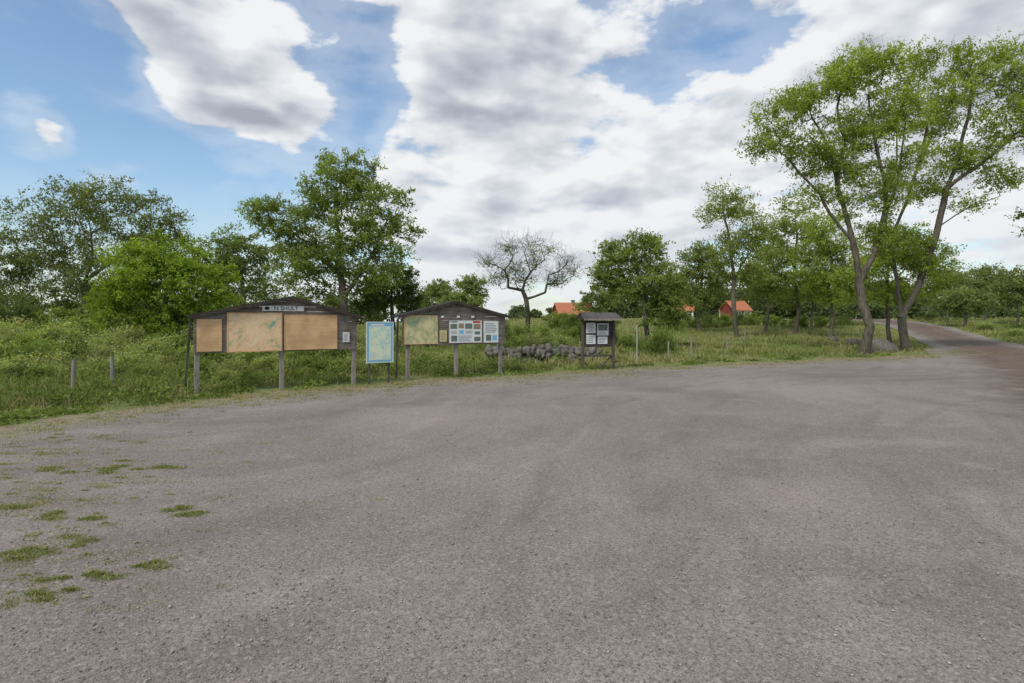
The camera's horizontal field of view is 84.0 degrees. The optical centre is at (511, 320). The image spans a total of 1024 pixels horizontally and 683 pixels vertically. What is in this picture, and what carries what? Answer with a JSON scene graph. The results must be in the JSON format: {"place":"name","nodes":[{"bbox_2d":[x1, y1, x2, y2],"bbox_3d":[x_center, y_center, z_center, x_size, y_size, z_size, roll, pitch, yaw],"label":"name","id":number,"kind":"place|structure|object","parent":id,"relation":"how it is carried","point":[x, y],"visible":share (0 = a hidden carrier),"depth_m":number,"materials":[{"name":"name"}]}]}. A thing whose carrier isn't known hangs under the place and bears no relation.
{"place":"outdoors","nodes":[
{"label":"outdoors","id":0,"kind":"place"},
{"bbox_2d":[0,0,1023,321],"label":"sky","id":1,"kind":"structure","parent":0,"point":[578,123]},
{"bbox_2d":[0,315,1023,425],"bbox_3d":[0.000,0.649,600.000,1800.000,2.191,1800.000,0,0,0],"label":"ground","id":2,"kind":"structure","parent":0,"point":[327,386],"depth_m":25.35,"materials":[{"name":"green plant"}]},
{"bbox_2d":[0,340,19,360],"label":"shrub","id":3,"kind":"object","parent":2,"relation":"on","point":[2,355],"visible":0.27,"depth_m":16.17,"materials":[{"name":"green plant"}]},
{"bbox_2d":[0,318,37,343],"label":"shrub","id":4,"kind":"object","parent":2,"relation":"on","point":[16,327],"visible":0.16,"depth_m":20.99,"materials":[{"name":"green plant"}]},
{"bbox_2d":[0,361,38,379],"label":"shrub","id":5,"kind":"object","parent":2,"relation":"on","point":[14,369],"visible":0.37,"depth_m":13.68,"materials":[{"name":"green plant"}]},
{"bbox_2d":[0,326,47,351],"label":"shrub","id":6,"kind":"object","parent":2,"relation":"on","point":[2,333],"visible":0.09,"depth_m":18.92,"materials":[{"name":"green plant"}]},
{"bbox_2d":[0,287,61,327],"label":"shrub","id":7,"kind":"object","parent":2,"relation":"on","point":[6,312],"visible":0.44,"depth_m":32.97,"materials":[{"name":"green plant"}]},
{"bbox_2d":[0,350,68,381],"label":"shrub","id":8,"kind":"object","parent":2,"relation":"on","point":[16,363],"visible":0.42,"depth_m":13.91,"materials":[{"name":"green plant"}]},
{"bbox_2d":[0,337,70,364],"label":"shrub","id":9,"kind":"object","parent":2,"relation":"on","point":[29,349],"visible":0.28,"depth_m":16.29,"materials":[{"name":"green plant"}]},
{"bbox_2d":[21,360,66,384],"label":"shrub","id":10,"kind":"object","parent":2,"relation":"on","point":[40,369],"visible":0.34,"depth_m":13.98,"materials":[{"name":"green plant"}]},
{"bbox_2d":[2,315,86,342],"bbox_3d":[-21.152,0.657,24.930,4.261,1.884,4.126,0,0,-37],"label":"shrub","id":11,"kind":"object","parent":2,"relation":"on","point":[20,322],"visible":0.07,"depth_m":24.50,"materials":[{"name":"green plant"}]},
{"bbox_2d":[0,331,90,366],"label":"shrub","id":12,"kind":"object","parent":2,"relation":"on","point":[24,339],"visible":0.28,"depth_m":17.78,"materials":[{"name":"green plant"}]},
{"bbox_2d":[17,317,81,346],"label":"shrub","id":13,"kind":"object","parent":2,"relation":"on","point":[30,324],"visible":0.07,"depth_m":21.72,"materials":[{"name":"green plant"}]},
{"bbox_2d":[2,305,98,328],"bbox_3d":[-28.652,0.022,35.328,5.030,2.185,5.824,0,0,14],"label":"shrub","id":14,"kind":"object","parent":2,"relation":"on","point":[58,312],"visible":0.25,"depth_m":34.94,"materials":[{"name":"green plant"}]},
{"bbox_2d":[24,316,93,358],"bbox_3d":[-15.746,0.691,19.928,3.498,1.734,2.198,0,0,23],"label":"shrub","id":15,"kind":"object","parent":2,"relation":"on","point":[56,332],"visible":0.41,"depth_m":19.83,"materials":[{"name":"green plant"}]},
{"bbox_2d":[14,349,107,372],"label":"shrub","id":16,"kind":"object","parent":2,"relation":"on","point":[46,357],"visible":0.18,"depth_m":15.54,"materials":[{"name":"green plant"}]},
{"bbox_2d":[70,359,75,388],"bbox_3d":[-9.726,1.370,12.601,0.122,1.072,0.097,0,0,0],"label":"fence post","id":17,"kind":"object","parent":2,"relation":"on","point":[73,372],"visible":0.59,"depth_m":12.57,"materials":[{"name":"grey wood"}]},
{"bbox_2d":[43,313,104,347],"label":"shrub","id":18,"kind":"object","parent":2,"relation":"on","point":[73,319],"visible":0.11,"depth_m":25.57,"materials":[{"name":"green plant"}]},
{"bbox_2d":[47,329,141,365],"bbox_3d":[-13.658,0.972,18.939,1.905,1.548,3.031,0,0,25],"label":"shrub","id":19,"kind":"object","parent":2,"relation":"on","point":[108,340],"visible":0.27,"depth_m":18.85,"materials":[{"name":"green plant"}]},
{"bbox_2d":[0,168,196,321],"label":"oak tree","id":20,"kind":"object","parent":2,"relation":"on","point":[49,257],"visible":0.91,"depth_m":43.26,"materials":[{"name":"green plant"}]},
{"bbox_2d":[57,341,140,369],"bbox_3d":[-12.487,1.205,17.032,2.251,1.219,2.324,0,0,36],"label":"shrub","id":21,"kind":"object","parent":2,"relation":"on","point":[104,351],"visible":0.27,"depth_m":16.96,"materials":[{"name":"green plant"}]},
{"bbox_2d":[70,358,139,376],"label":"shrub","id":22,"kind":"object","parent":2,"relation":"on","point":[101,364],"visible":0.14,"depth_m":15.51,"materials":[{"name":"green plant"}]},
{"bbox_2d":[66,346,154,378],"bbox_3d":[-10.451,1.218,15.437,1.612,1.115,2.565,0,0,13],"label":"shrub","id":23,"kind":"object","parent":2,"relation":"on","point":[132,358],"visible":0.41,"depth_m":15.35,"materials":[{"name":"green plant"}]},
{"bbox_2d":[75,314,150,347],"bbox_3d":[-16.640,0.517,23.959,3.731,1.858,2.345,0,0,-43],"label":"shrub","id":24,"kind":"object","parent":2,"relation":"on","point":[120,319],"visible":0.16,"depth_m":23.72,"materials":[{"name":"green plant"}]},
{"bbox_2d":[89,322,169,356],"bbox_3d":[-13.722,0.813,20.945,3.099,1.551,3.001,0,0,-25],"label":"shrub","id":25,"kind":"object","parent":2,"relation":"on","point":[131,330],"visible":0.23,"depth_m":20.69,"materials":[{"name":"green plant"}]},
{"bbox_2d":[123,362,169,378],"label":"shrub","id":26,"kind":"object","parent":2,"relation":"on","point":[135,368],"visible":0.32,"depth_m":14.39,"materials":[{"name":"green plant"}]},
{"bbox_2d":[124,331,186,364],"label":"shrub","id":27,"kind":"object","parent":2,"relation":"on","point":[150,346],"visible":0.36,"depth_m":17.32,"materials":[{"name":"green plant"}]},
{"bbox_2d":[130,352,185,376],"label":"shrub","id":28,"kind":"object","parent":2,"relation":"on","point":[161,361],"visible":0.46,"depth_m":15.08,"materials":[{"name":"green plant"}]},
{"bbox_2d":[79,226,244,344],"bbox_3d":[-15.211,-1.338,25.105,6.849,5.500,5.239,0,0,-26],"label":"hawthorn tree","id":29,"kind":"object","parent":2,"relation":"on","point":[132,276],"visible":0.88,"depth_m":24.29,"materials":[{"name":"green plant"}]},
{"bbox_2d":[137,327,192,359],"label":"shrub","id":30,"kind":"object","parent":2,"relation":"on","point":[184,341],"visible":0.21,"depth_m":19.76,"materials":[{"name":"green plant"}]},
{"bbox_2d":[145,345,227,367],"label":"shrub","id":31,"kind":"object","parent":2,"relation":"on","point":[182,351],"visible":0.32,"depth_m":16.72,"materials":[{"name":"green plant"}]},
{"bbox_2d":[176,356,218,378],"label":"shrub","id":32,"kind":"object","parent":2,"relation":"on","point":[200,364],"visible":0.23,"depth_m":15.05,"materials":[{"name":"green plant"}]},
{"bbox_2d":[181,342,251,365],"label":"shrub","id":33,"kind":"object","parent":2,"relation":"on","point":[223,354],"visible":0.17,"depth_m":17.74,"materials":[{"name":"green plant"}]},
{"bbox_2d":[209,367,239,383],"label":"shrub","id":34,"kind":"object","parent":2,"relation":"on","point":[227,375],"visible":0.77,"depth_m":14.16,"materials":[{"name":"green plant"}]},
{"bbox_2d":[183,220,297,308],"bbox_3d":[-18.066,-2.618,38.075,8.042,8.289,4.941,0,0,0],"label":"maple tree","id":35,"kind":"object","parent":2,"relation":"on","point":[237,242],"visible":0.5,"depth_m":37.55,"materials":[{"name":"green plant"}]},
{"bbox_2d":[210,351,272,362],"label":"shrub","id":36,"kind":"object","parent":2,"relation":"on","point":[255,354],"visible":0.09,"depth_m":19.35,"materials":[{"name":"green plant"}]},
{"bbox_2d":[207,357,278,375],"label":"shrub","id":37,"kind":"object","parent":2,"relation":"on","point":[238,363],"visible":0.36,"depth_m":15.23,"materials":[{"name":"green plant"}]},
{"bbox_2d":[248,352,296,375],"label":"shrub","id":38,"kind":"object","parent":2,"relation":"on","point":[266,360],"visible":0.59,"depth_m":15.83,"materials":[{"name":"green plant"}]},
{"bbox_2d":[184,296,361,393],"bbox_3d":[-5.531,0.633,13.424,3.861,2.433,0.614,0,0,-32],"label":"notice board","id":39,"kind":"object","parent":2,"relation":"on","point":[262,326],"visible":0.94,"depth_m":13.19,"materials":[{"name":"brown wood"}]},
{"bbox_2d":[286,366,317,379],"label":"shrub","id":40,"kind":"object","parent":2,"relation":"on","point":[300,371],"visible":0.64,"depth_m":15.17,"materials":[{"name":"green plant"}]},
{"bbox_2d":[269,349,346,359],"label":"shrub","id":41,"kind":"object","parent":2,"relation":"on","point":[301,353],"visible":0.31,"depth_m":20.77,"materials":[{"name":"green plant"}]},
{"bbox_2d":[285,354,339,372],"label":"shrub","id":42,"kind":"object","parent":2,"relation":"on","point":[309,361],"visible":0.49,"depth_m":16.35,"materials":[{"name":"green plant"}]},
{"bbox_2d":[234,147,428,311],"bbox_3d":[-9.697,-3.905,29.956,10.379,10.785,4.154,0,0,0],"label":"elm tree","id":43,"kind":"object","parent":2,"relation":"on","point":[316,249],"visible":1,"depth_m":29.63,"materials":[{"name":"green plant"}]},
{"bbox_2d":[303,335,365,359],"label":"shrub","id":44,"kind":"object","parent":2,"relation":"on","point":[340,351],"visible":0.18,"depth_m":21.56,"materials":[{"name":"green plant"}]},
{"bbox_2d":[331,356,373,372],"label":"shrub","id":45,"kind":"object","parent":2,"relation":"on","point":[360,359],"visible":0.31,"depth_m":16.95,"materials":[{"name":"green plant"}]},
{"bbox_2d":[366,322,393,384],"bbox_3d":[-3.376,0.909,14.496,0.729,1.782,0.095,0,0,-36],"label":"map sign","id":46,"kind":"object","parent":2,"relation":"on","point":[379,342],"visible":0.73,"depth_m":14.45,"materials":[{"name":"blue paper"}]},
{"bbox_2d":[348,261,429,333],"bbox_3d":[-7.391,-1.027,32.981,5.286,5.121,3.286,0,0,0],"label":"holly tree","id":47,"kind":"object","parent":2,"relation":"on","point":[409,298],"visible":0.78,"depth_m":32.67,"materials":[{"name":"green plant"}]},
{"bbox_2d":[398,349,445,366],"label":"shrub","id":48,"kind":"object","parent":2,"relation":"on","point":[433,358],"visible":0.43,"depth_m":18.97,"materials":[{"name":"green plant"}]},
{"bbox_2d":[415,278,457,307],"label":"birch tree","id":49,"kind":"object","parent":2,"relation":"on","point":[439,290],"visible":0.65,"depth_m":74.36,"materials":[{"name":"green plant"}]},
{"bbox_2d":[392,301,510,379],"bbox_3d":[-1.700,0.638,16.388,3.405,2.423,0.694,0,0,-28],"label":"notice board","id":50,"kind":"object","parent":2,"relation":"on","point":[459,322],"visible":0.88,"depth_m":16.12,"materials":[{"name":"brown wood"}]},
{"bbox_2d":[438,351,470,366],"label":"shrub","id":51,"kind":"object","parent":2,"relation":"on","point":[450,354],"visible":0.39,"depth_m":19.40,"materials":[{"name":"green plant"}]},
{"bbox_2d":[433,288,486,306],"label":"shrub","id":52,"kind":"object","parent":2,"relation":"on","point":[463,297],"visible":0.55,"depth_m":71.39,"materials":[{"name":"green plant"}]},
{"bbox_2d":[453,272,491,300],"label":"birch tree","id":53,"kind":"object","parent":2,"relation":"on","point":[467,284],"visible":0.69,"depth_m":79.29,"materials":[{"name":"green plant"}]},
{"bbox_2d":[1,331,1011,414],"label":"seed stems","id":54,"kind":"object","parent":2,"relation":"on","point":[64,402],"visible":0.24,"depth_m":17.06,"materials":[{"name":"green plant"}]},
{"bbox_2d":[0,354,1023,682],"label":"gravel car park","id":55,"kind":"structure","parent":2,"relation":"on","point":[824,398],"depth_m":4.25,"materials":[{"name":"grey gravel"}]},
{"bbox_2d":[0,350,999,615],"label":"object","id":56,"kind":"object","parent":55,"relation":"on","point":[88,574],"visible":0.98,"depth_m":5.57,"materials":[{"name":"green plant"}]},
{"bbox_2d":[0,275,1023,325],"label":"distant wood","id":57,"kind":"object","parent":2,"relation":"on","point":[621,310],"visible":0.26,"depth_m":110.82,"materials":[{"name":"green plant"}]},
{"bbox_2d":[504,334,532,348],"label":"shrub","id":58,"kind":"object","parent":2,"relation":"on","point":[515,341],"visible":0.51,"depth_m":26.26,"materials":[{"name":"green plant"}]},
{"bbox_2d":[505,321,535,341],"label":"shrub","id":59,"kind":"object","parent":2,"relation":"on","point":[520,329],"visible":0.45,"depth_m":31.64,"materials":[{"name":"green plant"}]},
{"bbox_2d":[471,228,590,330],"bbox_3d":[1.273,-2.778,39.929,9.021,7.827,3.630,0,0,0],"label":"bare oak tree","id":60,"kind":"object","parent":2,"relation":"on","point":[522,290],"visible":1,"depth_m":39.94,"materials":[{"name":"grey plant"}]},
{"bbox_2d":[517,331,554,346],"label":"shrub","id":61,"kind":"object","parent":2,"relation":"on","point":[530,341],"visible":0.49,"depth_m":26.59,"materials":[{"name":"green plant"}]},
{"bbox_2d":[484,343,602,364],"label":"stone wall","id":62,"kind":"structure","parent":2,"relation":"on","point":[533,351],"depth_m":21.86,"materials":[{"name":"stone"}]},
{"bbox_2d":[526,324,571,345],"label":"shrub","id":63,"kind":"object","parent":2,"relation":"on","point":[545,332],"visible":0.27,"depth_m":30.69,"materials":[{"name":"green plant"}]},
{"bbox_2d":[540,311,563,329],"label":"shrub","id":64,"kind":"object","parent":2,"relation":"on","point":[555,320],"visible":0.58,"depth_m":47.61,"materials":[{"name":"green plant"}]},
{"bbox_2d":[538,332,580,346],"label":"shrub","id":65,"kind":"object","parent":2,"relation":"on","point":[561,338],"visible":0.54,"depth_m":25.85,"materials":[{"name":"green plant"}]},
{"bbox_2d":[548,324,580,344],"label":"shrub","id":66,"kind":"object","parent":2,"relation":"on","point":[572,332],"visible":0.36,"depth_m":32.63,"materials":[{"name":"green plant"}]},
{"bbox_2d":[558,310,582,329],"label":"shrub","id":67,"kind":"object","parent":2,"relation":"on","point":[568,319],"visible":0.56,"depth_m":45.52,"materials":[{"name":"green plant"}]},
{"bbox_2d":[551,300,590,317],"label":"cottage","id":68,"kind":"structure","parent":2,"relation":"on","point":[561,307],"depth_m":110.40,"materials":[{"name":"orange tile"}]},
{"bbox_2d":[575,312,621,368],"bbox_3d":[2.864,0.757,18.865,1.364,2.085,0.780,0,0,-13],"label":"information stand","id":69,"kind":"object","parent":2,"relation":"on","point":[597,333],"visible":0.94,"depth_m":18.84,"materials":[{"name":"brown wood"}]},
{"bbox_2d":[571,284,627,312],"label":"birch tree","id":70,"kind":"object","parent":2,"relation":"on","point":[599,298],"visible":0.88,"depth_m":84.48,"materials":[{"name":"green plant"}]},
{"bbox_2d":[615,333,645,348],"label":"shrub","id":71,"kind":"object","parent":2,"relation":"on","point":[627,340],"visible":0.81,"depth_m":29.82,"materials":[{"name":"green plant"}]},
{"bbox_2d":[583,226,694,340],"bbox_3d":[6.667,-1.756,30.014,5.928,6.492,3.416,0,0,0],"label":"wild apple tree","id":72,"kind":"object","parent":2,"relation":"on","point":[663,300],"visible":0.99,"depth_m":29.66,"materials":[{"name":"green plant"}]},
{"bbox_2d":[633,333,675,354],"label":"shrub","id":73,"kind":"object","parent":2,"relation":"on","point":[649,341],"visible":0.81,"depth_m":26.90,"materials":[{"name":"green plant"}]},
{"bbox_2d":[645,325,679,353],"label":"shrub","id":74,"kind":"object","parent":2,"relation":"on","point":[661,334],"visible":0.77,"depth_m":26.81,"materials":[{"name":"green plant"}]},
{"bbox_2d":[680,318,712,328],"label":"shrub","id":75,"kind":"object","parent":2,"relation":"on","point":[692,323],"visible":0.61,"depth_m":55.47,"materials":[{"name":"green plant"}]},
{"bbox_2d":[665,239,737,331],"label":"ash tree","id":76,"kind":"object","parent":2,"relation":"on","point":[698,252],"visible":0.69,"depth_m":49.53,"materials":[{"name":"green plant"}]},
{"bbox_2d":[692,310,721,327],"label":"shrub","id":77,"kind":"object","parent":2,"relation":"on","point":[708,320],"visible":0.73,"depth_m":57.66,"materials":[{"name":"green plant"}]},
{"bbox_2d":[702,311,741,326],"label":"shrub","id":78,"kind":"object","parent":2,"relation":"on","point":[724,319],"visible":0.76,"depth_m":59.41,"materials":[{"name":"green plant"}]},
{"bbox_2d":[718,298,752,318],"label":"cottage","id":79,"kind":"structure","parent":2,"relation":"on","point":[744,306],"depth_m":100.89,"materials":[{"name":"orange tile"}]},
{"bbox_2d":[692,174,782,338],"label":"ash tree","id":80,"kind":"object","parent":2,"relation":"on","point":[731,251],"visible":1,"depth_m":41.71,"materials":[{"name":"green plant"}]},
{"bbox_2d":[727,309,751,325],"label":"shrub","id":81,"kind":"object","parent":2,"relation":"on","point":[739,318],"visible":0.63,"depth_m":60.60,"materials":[{"name":"green plant"}]},
{"bbox_2d":[737,312,763,325],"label":"shrub","id":82,"kind":"object","parent":2,"relation":"on","point":[751,317],"visible":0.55,"depth_m":61.30,"materials":[{"name":"green plant"}]},
{"bbox_2d":[738,220,793,331],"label":"ash tree","id":83,"kind":"object","parent":2,"relation":"on","point":[768,307],"visible":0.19,"depth_m":51.86,"materials":[{"name":"green plant"}]},
{"bbox_2d":[754,314,792,326],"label":"shrub","id":84,"kind":"object","parent":2,"relation":"on","point":[773,319],"visible":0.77,"depth_m":59.62,"materials":[{"name":"green plant"}]},
{"bbox_2d":[736,188,839,333],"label":"ash tree","id":85,"kind":"object","parent":2,"relation":"on","point":[784,224],"visible":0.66,"depth_m":47.67,"materials":[{"name":"green plant"}]},
{"bbox_2d":[784,315,818,327],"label":"shrub","id":86,"kind":"object","parent":2,"relation":"on","point":[803,321],"visible":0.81,"depth_m":57.48,"materials":[{"name":"green plant"}]},
{"bbox_2d":[777,265,855,329],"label":"ash tree","id":87,"kind":"object","parent":2,"relation":"on","point":[788,305],"visible":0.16,"depth_m":55.97,"materials":[{"name":"green plant"}]},
{"bbox_2d":[807,316,843,326],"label":"shrub","id":88,"kind":"object","parent":2,"relation":"on","point":[823,321],"visible":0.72,"depth_m":59.69,"materials":[{"name":"green plant"}]},
{"bbox_2d":[779,210,877,336],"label":"ash tree","id":89,"kind":"object","parent":2,"relation":"on","point":[823,274],"visible":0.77,"depth_m":43.63,"materials":[{"name":"green plant"}]},
{"bbox_2d":[734,32,948,354],"bbox_3d":[15.458,-5.924,27.043,9.959,15.420,3.820,0,0,0],"label":"ash tree","id":90,"kind":"object","parent":2,"relation":"on","point":[846,78],"visible":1,"depth_m":26.73,"materials":[{"name":"green plant"}]},
{"bbox_2d":[835,312,863,325],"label":"shrub","id":91,"kind":"object","parent":2,"relation":"on","point":[844,319],"visible":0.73,"depth_m":61.55,"materials":[{"name":"green plant"}]},
{"bbox_2d":[871,338,896,351],"bbox_3d":[18.669,1.349,29.051,1.624,1.007,1.384,0,0,0],"label":"boulder","id":92,"kind":"object","parent":2,"relation":"on","point":[878,344],"visible":0.44,"depth_m":28.52,"materials":[{"name":"stone"}]},
{"bbox_2d":[826,220,968,342],"bbox_3d":[24.329,-2.486,35.981,8.384,8.443,4.119,0,0,0],"label":"ash tree","id":93,"kind":"object","parent":2,"relation":"on","point":[874,272],"visible":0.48,"depth_m":35.67,"materials":[{"name":"green plant"}]},
{"bbox_2d":[912,309,944,319],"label":"shrub","id":94,"kind":"object","parent":2,"relation":"on","point":[931,316],"visible":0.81,"depth_m":69.68,"materials":[{"name":"green plant"}]},
{"bbox_2d":[865,30,1023,351],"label":"ash tree","id":95,"kind":"object","parent":2,"relation":"on","point":[925,263],"visible":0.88,"depth_m":29.78,"materials":[{"name":"green plant"}]},
{"bbox_2d":[913,267,984,322],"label":"birch tree","id":96,"kind":"object","parent":2,"relation":"on","point":[948,287],"visible":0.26,"depth_m":61.55,"materials":[{"name":"green plant"}]},
{"bbox_2d":[927,283,1003,326],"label":"birch tree","id":97,"kind":"object","parent":2,"relation":"on","point":[960,300],"visible":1,"depth_m":55.44,"materials":[{"name":"green plant"}]},
{"bbox_2d":[954,260,1015,319],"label":"birch tree","id":98,"kind":"object","parent":2,"relation":"on","point":[985,279],"visible":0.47,"depth_m":65.25,"materials":[{"name":"green plant"}]},
{"bbox_2d":[962,321,1008,330],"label":"shrub","id":99,"kind":"object","parent":2,"relation":"on","point":[984,325],"visible":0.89,"depth_m":51.74,"materials":[{"name":"green plant"}]},
{"bbox_2d":[981,264,1023,323],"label":"birch tree","id":100,"kind":"object","parent":2,"relation":"on","point":[1014,283],"visible":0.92,"depth_m":57.85,"materials":[{"name":"green plant"}]},
{"bbox_2d":[995,327,1023,336],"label":"shrub","id":101,"kind":"object","parent":2,"relation":"on","point":[1013,332],"visible":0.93,"depth_m":44.78,"materials":[{"name":"green plant"}]},
{"bbox_2d":[1004,206,1023,313],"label":"oak tree","id":102,"kind":"object","parent":2,"relation":"on","point":[1020,214],"visible":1,"depth_m":33.72,"materials":[{"name":"green plant"}]},
{"bbox_2d":[848,319,1023,496],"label":"gravel road","id":103,"kind":"structure","parent":0,"point":[986,384],"depth_m":14.46,"materials":[{"name":"grey gravel"}]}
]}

